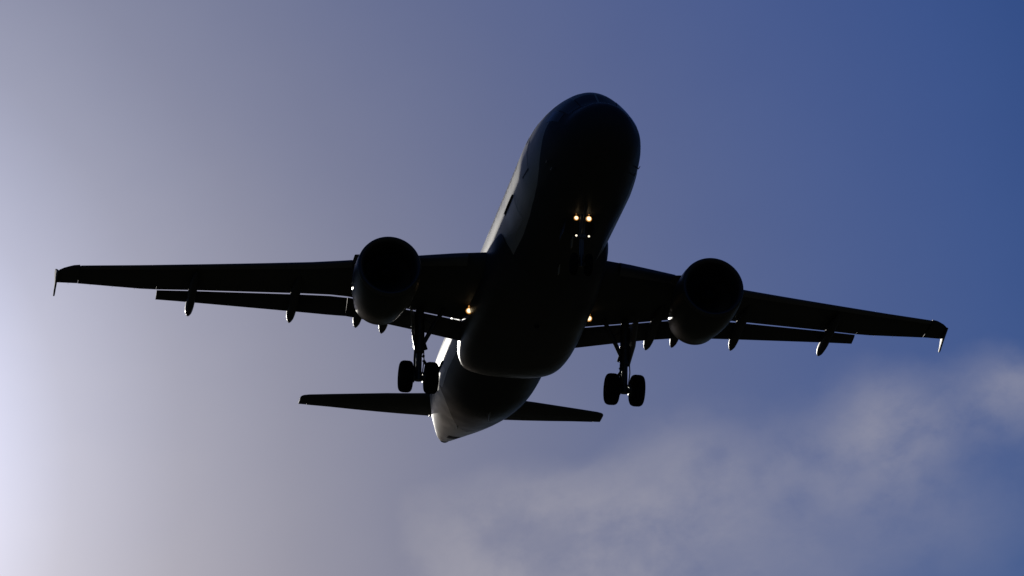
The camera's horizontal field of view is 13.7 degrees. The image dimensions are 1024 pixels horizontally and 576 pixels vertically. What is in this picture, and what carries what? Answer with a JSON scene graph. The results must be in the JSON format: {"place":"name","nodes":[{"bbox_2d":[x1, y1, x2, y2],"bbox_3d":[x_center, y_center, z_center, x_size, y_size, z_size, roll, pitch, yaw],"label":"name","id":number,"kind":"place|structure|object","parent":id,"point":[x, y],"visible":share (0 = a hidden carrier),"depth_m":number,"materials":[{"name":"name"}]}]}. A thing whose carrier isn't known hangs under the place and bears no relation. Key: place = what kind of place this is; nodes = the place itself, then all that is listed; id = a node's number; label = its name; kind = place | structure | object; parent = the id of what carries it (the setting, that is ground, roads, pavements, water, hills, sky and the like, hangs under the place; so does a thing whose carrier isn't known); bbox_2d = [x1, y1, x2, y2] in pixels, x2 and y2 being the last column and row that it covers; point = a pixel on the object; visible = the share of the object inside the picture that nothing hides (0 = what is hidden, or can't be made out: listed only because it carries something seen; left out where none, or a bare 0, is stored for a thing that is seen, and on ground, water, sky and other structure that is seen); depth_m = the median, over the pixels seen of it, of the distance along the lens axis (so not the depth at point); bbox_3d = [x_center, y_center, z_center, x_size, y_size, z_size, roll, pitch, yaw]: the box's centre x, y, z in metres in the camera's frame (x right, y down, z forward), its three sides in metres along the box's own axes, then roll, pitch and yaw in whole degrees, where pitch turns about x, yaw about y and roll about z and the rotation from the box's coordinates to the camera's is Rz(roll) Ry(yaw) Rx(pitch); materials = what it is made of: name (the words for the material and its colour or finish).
{"place":"outdoors","nodes":[
{"label":"outdoors","id":0,"kind":"place"},
{"bbox_2d":[53,92,947,442],"bbox_3d":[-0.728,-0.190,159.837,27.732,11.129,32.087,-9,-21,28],"label":"passenger airplane","id":1,"kind":"object","parent":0,"point":[529,292],"visible":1,"depth_m":153.43,"materials":[{"name":"paint"}]},
{"bbox_2d":[0,0,1023,575],"label":"sky","id":2,"kind":"structure","parent":0,"point":[868,155],"materials":[{"name":"blue"}]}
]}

